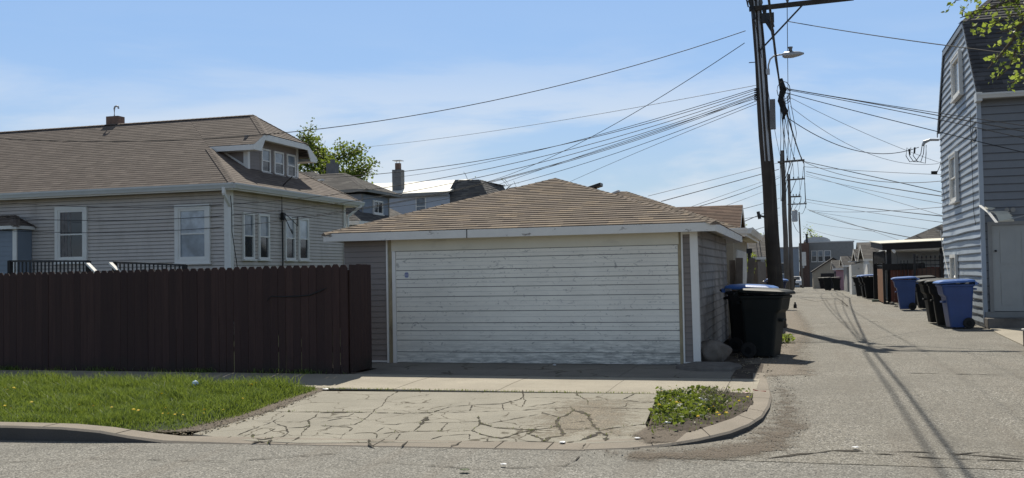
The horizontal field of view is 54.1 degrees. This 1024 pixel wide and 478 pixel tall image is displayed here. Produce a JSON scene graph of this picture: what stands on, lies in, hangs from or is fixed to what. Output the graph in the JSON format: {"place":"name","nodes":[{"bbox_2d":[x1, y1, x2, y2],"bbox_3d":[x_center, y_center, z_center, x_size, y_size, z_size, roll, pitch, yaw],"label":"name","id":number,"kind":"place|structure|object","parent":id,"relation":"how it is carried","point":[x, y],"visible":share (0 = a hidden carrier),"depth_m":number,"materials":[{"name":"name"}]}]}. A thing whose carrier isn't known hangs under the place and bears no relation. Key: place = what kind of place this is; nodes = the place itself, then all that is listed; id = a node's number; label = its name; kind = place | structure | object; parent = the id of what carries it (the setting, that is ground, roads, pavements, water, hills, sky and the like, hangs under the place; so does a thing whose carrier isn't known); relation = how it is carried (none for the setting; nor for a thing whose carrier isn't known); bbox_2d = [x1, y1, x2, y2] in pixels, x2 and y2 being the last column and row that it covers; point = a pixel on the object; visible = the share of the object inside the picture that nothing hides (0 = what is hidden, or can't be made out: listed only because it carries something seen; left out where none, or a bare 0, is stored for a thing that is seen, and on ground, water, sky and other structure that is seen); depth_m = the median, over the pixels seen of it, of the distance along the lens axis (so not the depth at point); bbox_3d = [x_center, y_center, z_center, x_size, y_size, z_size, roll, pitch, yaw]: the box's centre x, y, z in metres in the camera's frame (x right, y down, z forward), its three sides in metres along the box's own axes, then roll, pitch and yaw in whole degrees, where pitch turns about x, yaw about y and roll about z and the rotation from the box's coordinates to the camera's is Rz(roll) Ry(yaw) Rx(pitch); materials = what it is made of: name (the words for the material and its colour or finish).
{"place":"outdoors","nodes":[
{"label":"outdoors","id":0,"kind":"place"},
{"bbox_2d":[0,372,317,432],"bbox_3d":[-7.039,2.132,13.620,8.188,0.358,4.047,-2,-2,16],"label":"grass","id":1,"kind":"structure","parent":0,"point":[150,403],"depth_m":12.94,"materials":[{"name":"green plant"}]},
{"bbox_2d":[0,368,305,389],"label":"tall grass","id":2,"kind":"structure","parent":1,"relation":"on","point":[202,381],"depth_m":14.81,"materials":[{"name":"green plant"}]},
{"bbox_2d":[151,388,324,431],"bbox_3d":[-3.589,2.145,12.932,1.680,0.092,3.880,-2,-2,16],"label":"dirt edge","id":3,"kind":"object","parent":1,"relation":"on","point":[251,413],"visible":0.42,"depth_m":12.08,"materials":[{"name":"brown soil"}]},
{"bbox_2d":[137,390,321,434],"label":"leaf crumbs","id":4,"kind":"object","parent":3,"relation":"on","point":[277,407],"visible":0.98,"depth_m":11.53,"materials":[{"name":"plant"}]},
{"bbox_2d":[0,370,759,395],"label":"sidewalk","id":5,"kind":"structure","parent":0,"point":[535,384],"depth_m":14.63,"materials":[{"name":"concrete"}]},
{"bbox_2d":[0,365,326,373],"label":"fence foot weeds","id":6,"kind":"object","parent":5,"relation":"on","point":[205,371],"visible":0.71,"depth_m":17.07,"materials":[{"name":"green plant"}]},
{"bbox_2d":[193,390,656,448],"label":"driveway","id":7,"kind":"structure","parent":0,"point":[458,416],"depth_m":11.58,"materials":[{"name":"concrete"}]},
{"bbox_2d":[251,386,653,446],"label":"seam weeds","id":8,"kind":"object","parent":7,"relation":"on","point":[479,391],"visible":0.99,"depth_m":13.42,"materials":[{"name":"green plant"}]},
{"bbox_2d":[523,398,648,438],"bbox_3d":[0.988,2.024,11.491,1.860,0.078,3.300,-2,-2,16],"label":"driveway grime","id":9,"kind":"object","parent":7,"relation":"on","point":[574,424],"visible":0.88,"depth_m":11.34,"materials":[{"name":"grey concrete"}]},
{"bbox_2d":[375,160,504,213],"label":"house","id":10,"kind":"structure","parent":0,"point":[397,179],"depth_m":53.67,"materials":[{"name":"white"}]},
{"bbox_2d":[415,197,425,210],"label":"window","id":11,"kind":"structure","parent":10,"relation":"in","point":[421,206],"depth_m":53.51,"materials":[{"name":"grey glass"}]},
{"bbox_2d":[0,0,986,270],"label":"sky","id":12,"kind":"structure","parent":0,"point":[285,64],"materials":[{"name":"blue"}]},
{"bbox_2d":[0,440,1023,477],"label":"street","id":13,"kind":"structure","parent":0,"point":[76,459],"depth_m":9.16,"materials":[{"name":"grey asphalt"}]},
{"bbox_2d":[605,382,807,463],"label":"gutter dirt","id":14,"kind":"structure","parent":13,"relation":"on","point":[742,449],"depth_m":9.47,"materials":[{"name":"soil"}]},
{"bbox_2d":[588,375,808,457],"bbox_3d":[2.997,2.006,11.731,1.742,0.139,6.469,-2,-2,30],"label":"gutter grit","id":15,"kind":"object","parent":14,"relation":"on","point":[749,433],"visible":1,"depth_m":10.34,"materials":[{"name":"grey gravel"}]},
{"bbox_2d":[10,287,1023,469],"bbox_3d":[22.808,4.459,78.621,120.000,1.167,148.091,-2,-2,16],"label":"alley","id":16,"kind":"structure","parent":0,"point":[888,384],"depth_m":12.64,"materials":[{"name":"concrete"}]},
{"bbox_2d":[648,391,752,437],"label":"soil island","id":17,"kind":"structure","parent":16,"relation":"on","point":[688,424],"depth_m":11.08,"materials":[{"name":"brown soil"}]},
{"bbox_2d":[648,385,751,432],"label":"weeds","id":18,"kind":"object","parent":17,"relation":"on","point":[686,401],"visible":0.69,"depth_m":11.65,"materials":[{"name":"green plant"}]},
{"bbox_2d":[691,384,732,409],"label":"dry stalks","id":19,"kind":"object","parent":17,"relation":"on","point":[718,392],"visible":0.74,"depth_m":12.16,"materials":[{"name":"plant"}]},
{"bbox_2d":[735,310,813,376],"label":"alley gravel","id":20,"kind":"structure","parent":16,"relation":"on","point":[794,326],"depth_m":18.09,"materials":[{"name":"grey gravel"}]},
{"bbox_2d":[720,284,778,352],"bbox_3d":[4.588,1.518,19.354,1.038,1.310,0.788,-2,-2,24],"label":"wheeled bin","id":21,"kind":"object","parent":20,"relation":"on","point":[736,342],"visible":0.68,"depth_m":19.14,"materials":[{"name":"black plastic"}]},
{"bbox_2d":[733,287,795,357],"bbox_3d":[4.567,1.507,18.163,0.992,1.252,0.753,-2,-2,30],"label":"wheeled bin","id":22,"kind":"object","parent":20,"relation":"on","point":[763,317],"visible":1,"depth_m":17.92,"materials":[{"name":"black plastic"}]},
{"bbox_2d":[778,150,804,294],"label":"utility pole","id":23,"kind":"object","parent":16,"relation":"on","point":[785,243],"visible":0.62,"depth_m":62.63,"materials":[{"name":"brown wood"}]},
{"bbox_2d":[803,161,940,191],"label":"overhead wire","id":24,"kind":"object","parent":23,"relation":"attached to","point":[873,176],"visible":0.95,"depth_m":56.16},
{"bbox_2d":[786,174,803,290],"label":"utility pole","id":25,"kind":"object","parent":16,"relation":"on","point":[790,237],"visible":0.9,"depth_m":82.77,"materials":[{"name":"brown wood"}]},
{"bbox_2d":[806,171,941,196],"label":"overhead wire","id":26,"kind":"object","parent":25,"relation":"attached to","point":[878,186],"visible":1,"depth_m":62.09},
{"bbox_2d":[791,202,806,285],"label":"utility pole","id":27,"kind":"object","parent":16,"relation":"on","point":[794,214],"visible":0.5,"depth_m":105.58,"materials":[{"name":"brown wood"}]},
{"bbox_2d":[748,0,853,327],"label":"utility pole","id":28,"kind":"object","parent":16,"relation":"on","point":[766,116],"visible":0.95,"depth_m":27.04,"materials":[{"name":"brown wood"}]},
{"bbox_2d":[0,30,745,141],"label":"overhead wire","id":29,"kind":"object","parent":28,"relation":"attached to","point":[380,120],"visible":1,"depth_m":27.91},
{"bbox_2d":[0,95,753,220],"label":"overhead wire","id":30,"kind":"object","parent":28,"relation":"attached to","point":[385,195],"visible":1,"depth_m":28.05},
{"bbox_2d":[1,93,752,207],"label":"overhead wire","id":31,"kind":"object","parent":28,"relation":"attached to","point":[390,186],"visible":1,"depth_m":28.04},
{"bbox_2d":[1,97,753,232],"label":"overhead wire","id":32,"kind":"object","parent":28,"relation":"attached to","point":[364,208],"visible":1,"depth_m":28.09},
{"bbox_2d":[290,89,756,179],"bbox_3d":[-0.104,-2.954,29.146,14.100,1.888,0.017,-2,-2,15],"label":"overhead wire","id":33,"kind":"object","parent":28,"relation":"attached to","point":[533,150],"visible":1,"depth_m":28.94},
{"bbox_2d":[292,95,754,217],"bbox_3d":[-0.106,-2.296,29.336,14.258,2.908,0.017,-2,-2,17],"label":"overhead wire","id":34,"kind":"object","parent":28,"relation":"attached to","point":[531,170],"visible":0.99,"depth_m":29.07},
{"bbox_2d":[347,85,755,148],"bbox_3d":[-1.156,-4.458,40.013,0.014,1.688,29.803,0,-2,-32],"label":"overhead wire","id":35,"kind":"object","parent":28,"relation":"attached to","point":[573,118],"visible":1,"depth_m":34.07,"materials":[{"name":"metal"}]},
{"bbox_2d":[376,101,755,208],"bbox_3d":[0.153,-2.556,36.714,0.016,1.575,23.024,0,-2,-35],"label":"overhead wire","id":36,"kind":"object","parent":28,"relation":"attached to","point":[583,163],"visible":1,"depth_m":33.04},
{"bbox_2d":[401,89,752,176],"bbox_3d":[0.240,-3.570,40.104,0.017,0.477,28.676,0,-2,-27],"label":"overhead wire","id":37,"kind":"object","parent":28,"relation":"attached to","point":[595,135],"visible":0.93,"depth_m":33.92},
{"bbox_2d":[484,43,743,182],"bbox_3d":[2.248,-4.093,40.084,0.019,1.569,26.618,0,-2,-18],"label":"overhead wire","id":38,"kind":"object","parent":28,"relation":"attached to","point":[634,112],"visible":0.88,"depth_m":33.74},
{"bbox_2d":[493,99,753,186],"bbox_3d":[2.854,-3.300,39.860,0.017,0.134,26.310,0,-2,-17],"label":"overhead wire","id":39,"kind":"object","parent":28,"relation":"attached to","point":[629,139],"visible":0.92,"depth_m":35.00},
{"bbox_2d":[768,0,780,87],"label":"overhead wire","id":40,"kind":"object","parent":28,"relation":"attached to","point":[771,21],"visible":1,"depth_m":20.71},
{"bbox_2d":[766,46,803,74],"bbox_3d":[7.310,-4.801,26.895,1.020,0.670,0.262,-2,-2,23],"label":"street lamp","id":41,"kind":"object","parent":28,"relation":"attached to","point":[790,53],"visible":0.97,"depth_m":26.78,"materials":[{"name":"metal"}]},
{"bbox_2d":[784,88,1023,131],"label":"overhead wire","id":42,"kind":"object","parent":28,"relation":"attached to","point":[925,113],"visible":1,"depth_m":22.69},
{"bbox_2d":[784,89,1023,138],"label":"overhead wire","id":43,"kind":"object","parent":28,"relation":"attached to","point":[908,113],"visible":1,"depth_m":23.20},
{"bbox_2d":[785,92,1023,152],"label":"overhead wire","id":44,"kind":"object","parent":28,"relation":"attached to","point":[908,124],"visible":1,"depth_m":24.23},
{"bbox_2d":[785,88,1023,125],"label":"overhead wire","id":45,"kind":"object","parent":28,"relation":"attached to","point":[908,108],"visible":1,"depth_m":23.16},
{"bbox_2d":[788,21,1023,54],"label":"overhead wire","id":46,"kind":"object","parent":28,"relation":"attached to","point":[903,39],"visible":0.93,"depth_m":22.62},
{"bbox_2d":[798,212,805,287],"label":"light pole","id":47,"kind":"object","parent":16,"relation":"on","point":[803,258],"visible":0.98,"depth_m":124.74,"materials":[{"name":"grey metal"}]},
{"bbox_2d":[811,258,836,288],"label":"garage","id":48,"kind":"structure","parent":16,"relation":"on","point":[823,270],"depth_m":112.67,"materials":[{"name":"grey"}]},
{"bbox_2d":[848,261,863,294],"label":"metal shed","id":49,"kind":"structure","parent":16,"relation":"on","point":[856,269],"depth_m":66.75,"materials":[{"name":"white metal"}]},
{"bbox_2d":[851,276,868,295],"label":"wheeled bin","id":50,"kind":"object","parent":16,"relation":"on","point":[857,287],"visible":0.45,"depth_m":58.36,"materials":[{"name":"black plastic"}]},
{"bbox_2d":[860,274,873,298],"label":"wheeled bin","id":51,"kind":"object","parent":16,"relation":"on","point":[868,285],"visible":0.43,"depth_m":51.21,"materials":[{"name":"black plastic"}]},
{"bbox_2d":[858,244,885,279],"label":"garage","id":52,"kind":"structure","parent":16,"relation":"on","point":[865,253],"depth_m":61.54,"materials":[{"name":"grey"}]},
{"bbox_2d":[891,276,919,309],"bbox_3d":[14.447,1.980,36.794,0.974,1.228,0.739,-2,-2,18],"label":"wheeled bin","id":53,"kind":"object","parent":16,"relation":"on","point":[905,291],"visible":0.98,"depth_m":36.52,"materials":[{"name":"blue plastic"}]},
{"bbox_2d":[869,238,943,303],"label":"carport","id":54,"kind":"object","parent":16,"relation":"on","point":[888,256],"visible":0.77,"depth_m":47.09,"materials":[{"name":"black wood"}]},
{"bbox_2d":[877,262,943,303],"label":"wooden fence","id":55,"kind":"object","parent":16,"relation":"on","point":[900,268],"visible":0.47,"depth_m":42.82,"materials":[{"name":"orange wood"}]},
{"bbox_2d":[911,276,935,307],"bbox_3d":[15.371,1.983,37.360,0.974,1.228,0.739,-2,-2,16],"label":"wheeled bin","id":56,"kind":"object","parent":16,"relation":"on","point":[920,301],"visible":0.3,"depth_m":37.14,"materials":[{"name":"black plastic"}]},
{"bbox_2d":[913,254,944,304],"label":"iron gate","id":57,"kind":"structure","parent":16,"relation":"on","point":[938,272],"depth_m":41.66,"materials":[{"name":"black metal"}]},
{"bbox_2d":[916,278,947,321],"bbox_3d":[11.825,1.711,27.876,0.993,1.252,0.753,-1,-2,13],"label":"wheeled bin","id":58,"kind":"object","parent":16,"relation":"on","point":[929,305],"visible":0.38,"depth_m":27.66,"materials":[{"name":"black plastic"}]},
{"bbox_2d":[924,278,965,324],"bbox_3d":[11.488,1.672,26.568,0.993,1.252,0.753,-2,-2,20],"label":"wheeled bin","id":59,"kind":"object","parent":16,"relation":"on","point":[938,307],"visible":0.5,"depth_m":26.37,"materials":[{"name":"black plastic"}]},
{"bbox_2d":[933,279,978,328],"bbox_3d":[11.322,1.639,25.525,0.992,1.252,0.753,-1,-2,10],"label":"wheeled bin","id":60,"kind":"object","parent":16,"relation":"on","point":[957,301],"visible":1,"depth_m":25.24,"materials":[{"name":"blue plastic"}]},
{"bbox_2d":[937,0,1023,326],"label":"house","id":61,"kind":"structure","parent":16,"relation":"on","point":[986,251],"depth_m":25.99,"materials":[{"name":"grey"}]},
{"bbox_2d":[906,139,938,162],"bbox_3d":[13.530,-2.889,33.057,1.039,0.809,0.129,-2,-2,21],"label":"weatherhead","id":62,"kind":"object","parent":61,"relation":"attached to","point":[924,142],"visible":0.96,"depth_m":33.05,"materials":[{"name":"metal"}]},
{"bbox_2d":[949,254,957,278],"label":"window","id":63,"kind":"structure","parent":61,"relation":"in","point":[953,258],"depth_m":30.21,"materials":[{"name":"white paint"}]},
{"bbox_2d":[948,151,959,204],"bbox_3d":[13.048,-1.788,29.638,0.130,1.485,1.330,-2,-2,16],"label":"window","id":64,"kind":"structure","parent":61,"relation":"in","point":[953,160],"depth_m":29.65,"materials":[{"name":"white paint"}]},
{"bbox_2d":[950,50,963,103],"bbox_3d":[12.662,-4.599,28.582,0.140,1.245,1.590,-2,-2,16],"label":"window","id":65,"kind":"structure","parent":61,"relation":"in","point":[956,63],"depth_m":28.59,"materials":[{"name":"white paint"}]},
{"bbox_2d":[979,205,1023,222],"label":"awning piece","id":66,"kind":"object","parent":61,"relation":"attached to","point":[1003,215],"visible":1,"depth_m":24.92,"materials":[{"name":"white paint"}]},
{"bbox_2d":[992,225,1023,310],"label":"door","id":67,"kind":"structure","parent":61,"relation":"in","point":[1007,240],"depth_m":25.43,"materials":[{"name":"white metal"}]},
{"bbox_2d":[990,328,1022,345],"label":"concrete pad","id":68,"kind":"object","parent":16,"relation":"on","point":[1015,335],"visible":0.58,"depth_m":22.96,"materials":[{"name":"beige concrete"}]},
{"bbox_2d":[984,317,1023,328],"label":"concrete step","id":69,"kind":"object","parent":68,"relation":"on","point":[1010,322],"visible":1,"depth_m":24.96,"materials":[{"name":"grey concrete"}]},
{"bbox_2d":[356,362,739,378],"bbox_3d":[0.066,2.168,16.711,7.150,0.030,2.350,-2,-2,16],"label":"garage apron","id":70,"kind":"object","parent":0,"point":[565,370],"visible":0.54,"depth_m":16.29,"materials":[{"name":"grey concrete"}]},
{"bbox_2d":[675,361,741,370],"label":"stone slab","id":71,"kind":"structure","parent":70,"relation":"on","point":[710,366],"depth_m":15.86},
{"bbox_2d":[701,339,731,361],"bbox_3d":[3.382,1.895,16.825,0.522,0.432,0.519,0,-2,-25],"label":"boulder","id":72,"kind":"object","parent":70,"relation":"on","point":[714,350],"visible":0.78,"depth_m":16.67,"materials":[{"name":"stone"}]},
{"bbox_2d":[73,271,1023,470],"bbox_3d":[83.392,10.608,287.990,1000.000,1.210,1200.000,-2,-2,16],"label":"ground","id":73,"kind":"structure","parent":0,"point":[648,421],"depth_m":11.46,"materials":[{"name":"concrete"}]},
{"bbox_2d":[0,264,371,373],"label":"wooden fence","id":74,"kind":"object","parent":73,"relation":"on","point":[234,320],"visible":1,"depth_m":17.11,"materials":[{"name":"brown wood"}]},
{"bbox_2d":[0,422,589,450],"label":"kerb","id":75,"kind":"structure","parent":73,"relation":"on","point":[29,431],"depth_m":10.61,"materials":[{"name":"concrete"}]},
{"bbox_2d":[322,178,744,364],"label":"garage","id":76,"kind":"structure","parent":73,"relation":"on","point":[554,271],"depth_m":17.62,"materials":[{"name":"beige"}]},
{"bbox_2d":[396,244,679,364],"bbox_3d":[0.355,1.160,17.539,5.100,2.018,0.053,-2,-2,16],"label":"garage door","id":77,"kind":"structure","parent":76,"relation":"in","point":[592,304],"depth_m":17.48,"materials":[{"name":"white paint"}]},
{"bbox_2d":[584,373,771,450],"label":"corner kerb","id":78,"kind":"structure","parent":73,"relation":"on","point":[754,414],"depth_m":10.20,"materials":[{"name":"concrete"}]},
{"bbox_2d":[633,423,693,442],"bbox_3d":[1.616,1.980,10.391,0.760,0.036,1.520,-2,-2,16],"label":"dirt patch","id":79,"kind":"object","parent":78,"relation":"on","point":[664,435],"visible":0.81,"depth_m":10.14,"materials":[{"name":"brown soil"}]},
{"bbox_2d":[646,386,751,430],"bbox_3d":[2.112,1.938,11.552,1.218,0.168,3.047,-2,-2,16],"label":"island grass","id":80,"kind":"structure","parent":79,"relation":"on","point":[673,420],"depth_m":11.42,"materials":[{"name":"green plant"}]},
{"bbox_2d":[617,191,762,335],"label":"garage","id":81,"kind":"structure","parent":73,"relation":"on","point":[738,250],"depth_m":26.46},
{"bbox_2d":[736,250,746,283],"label":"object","id":82,"kind":"structure","parent":81,"relation":"in","point":[739,254],"depth_m":28.43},
{"bbox_2d":[678,205,747,248],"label":"garage","id":83,"kind":"structure","parent":73,"relation":"on","point":[732,214],"depth_m":36.82,"materials":[{"name":"brown"}]},
{"bbox_2d":[747,235,765,282],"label":"garage","id":84,"kind":"structure","parent":73,"relation":"on","point":[759,249],"depth_m":51.21,"materials":[{"name":"grey"}]},
{"bbox_2d":[747,261,765,283],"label":"yard fence","id":85,"kind":"object","parent":73,"relation":"on","point":[760,269],"visible":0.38,"depth_m":42.53,"materials":[{"name":"grey wood"}]},
{"bbox_2d":[780,247,799,286],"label":"building","id":86,"kind":"structure","parent":73,"relation":"on","point":[796,260],"depth_m":140.97,"materials":[{"name":"stone"}]},
{"bbox_2d":[799,234,809,286],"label":"dark building","id":87,"kind":"structure","parent":73,"relation":"on","point":[806,270],"depth_m":142.46,"materials":[{"name":"brick"}]},
{"bbox_2d":[804,237,853,286],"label":"brick building","id":88,"kind":"structure","parent":73,"relation":"on","point":[822,250],"depth_m":145.18,"materials":[{"name":"white brick"}]},
{"bbox_2d":[830,260,843,289],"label":"garage","id":89,"kind":"structure","parent":73,"relation":"on","point":[838,270],"depth_m":95.07,"materials":[{"name":"pink"}]},
{"bbox_2d":[839,256,855,291],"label":"garage","id":90,"kind":"structure","parent":73,"relation":"on","point":[844,262],"depth_m":83.05,"materials":[{"name":"grey"}]},
{"bbox_2d":[878,224,942,251],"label":"garage","id":91,"kind":"structure","parent":73,"relation":"on","point":[931,233],"depth_m":51.66,"materials":[{"name":"grey"}]},
{"bbox_2d":[725,337,762,378],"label":"alley verge","id":92,"kind":"structure","parent":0,"point":[740,374],"depth_m":16.04,"materials":[{"name":"grey concrete"}]},
{"bbox_2d":[729,260,735,290],"bbox_3d":[5.349,1.422,24.212,0.160,1.822,0.080,-2,-2,16],"label":"plank","id":93,"kind":"object","parent":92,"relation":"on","point":[732,270],"visible":0.36,"depth_m":24.24,"materials":[{"name":"brown wood"}]},
{"bbox_2d":[735,258,742,290],"bbox_3d":[5.428,1.387,23.982,0.230,1.876,0.080,-2,-2,16],"label":"plank","id":94,"kind":"object","parent":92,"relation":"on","point":[739,272],"visible":0.36,"depth_m":24.00,"materials":[{"name":"brown wood"}]},
{"bbox_2d":[746,258,754,283],"bbox_3d":[5.632,1.386,23.897,0.390,1.879,0.089,-1,-2,-8],"label":"plank","id":95,"kind":"object","parent":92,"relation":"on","point":[750,272],"visible":0.36,"depth_m":23.91,"materials":[{"name":"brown wood"}]},
{"bbox_2d":[941,0,1023,91],"bbox_3d":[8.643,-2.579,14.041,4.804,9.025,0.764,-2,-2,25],"label":"maple tree","id":96,"kind":"object","parent":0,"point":[1016,32],"visible":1,"depth_m":14.66,"materials":[{"name":"green plant"}]},
{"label":"back yards","id":97,"kind":"structure","parent":0,"visible":0},
{"bbox_2d":[0,215,34,273],"bbox_3d":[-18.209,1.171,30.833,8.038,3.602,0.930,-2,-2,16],"label":"shed","id":98,"kind":"structure","parent":97,"relation":"on","point":[15,243],"depth_m":29.75,"materials":[{"name":"wood"}]},
{"bbox_2d":[7,260,90,273],"bbox_3d":[-11.282,1.621,26.415,2.500,2.152,2.650,-2,-2,16],"label":"deck railing","id":99,"kind":"object","parent":97,"relation":"on","point":[10,267],"visible":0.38,"depth_m":25.23,"materials":[{"name":"black metal"}]},
{"bbox_2d":[112,261,187,271],"bbox_3d":[-8.458,1.589,25.599,2.120,2.062,2.650,-2,-2,16],"label":"deck railing","id":100,"kind":"object","parent":97,"relation":"on","point":[184,266],"visible":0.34,"depth_m":24.40,"materials":[{"name":"black metal"}]},
{"bbox_2d":[0,105,364,320],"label":"house","id":101,"kind":"structure","parent":97,"relation":"on","point":[153,176],"depth_m":30.13,"materials":[{"name":"beige"}]},
{"bbox_2d":[54,206,87,264],"bbox_3d":[-13.095,-0.111,29.771,1.190,1.715,0.110,-2,-2,16],"label":"window","id":102,"kind":"structure","parent":101,"relation":"in","point":[68,246],"depth_m":29.79,"materials":[{"name":"white paint"}]},
{"bbox_2d":[173,204,211,264],"bbox_3d":[-9.126,-0.129,28.623,1.210,1.715,0.110,-2,-2,16],"label":"window","id":103,"kind":"structure","parent":101,"relation":"in","point":[191,247],"depth_m":28.64,"materials":[{"name":"white glass"}]},
{"bbox_2d":[242,212,256,260],"bbox_3d":[-7.664,-0.069,29.229,0.120,1.405,0.670,-2,-2,16],"label":"window","id":104,"kind":"structure","parent":101,"relation":"in","point":[248,231],"depth_m":29.24,"materials":[{"name":"white paint"}]},
{"bbox_2d":[257,214,271,260],"bbox_3d":[-7.421,-0.045,30.069,0.120,1.405,0.680,-2,-2,16],"label":"window","id":105,"kind":"structure","parent":101,"relation":"in","point":[263,230],"depth_m":30.08,"materials":[{"name":"white paint"}]},
{"bbox_2d":[284,216,297,260],"bbox_3d":[-6.979,-0.001,31.596,0.120,1.405,0.700,-2,-2,16],"label":"window","id":106,"kind":"structure","parent":101,"relation":"in","point":[289,238],"depth_m":31.61,"materials":[{"name":"white paint"}]},
{"bbox_2d":[297,218,310,261],"bbox_3d":[-6.729,0.024,32.460,0.120,1.405,0.740,-2,-2,16],"label":"window","id":107,"kind":"structure","parent":101,"relation":"in","point":[303,224],"depth_m":32.49,"materials":[{"name":"white paint"}]},
{"bbox_2d":[294,117,382,183],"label":"leafy tree","id":108,"kind":"object","parent":97,"relation":"on","point":[320,151],"visible":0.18,"depth_m":65.23,"materials":[{"name":"green plant"}]},
{"bbox_2d":[301,159,401,226],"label":"house","id":109,"kind":"structure","parent":97,"relation":"on","point":[345,185],"depth_m":45.72,"materials":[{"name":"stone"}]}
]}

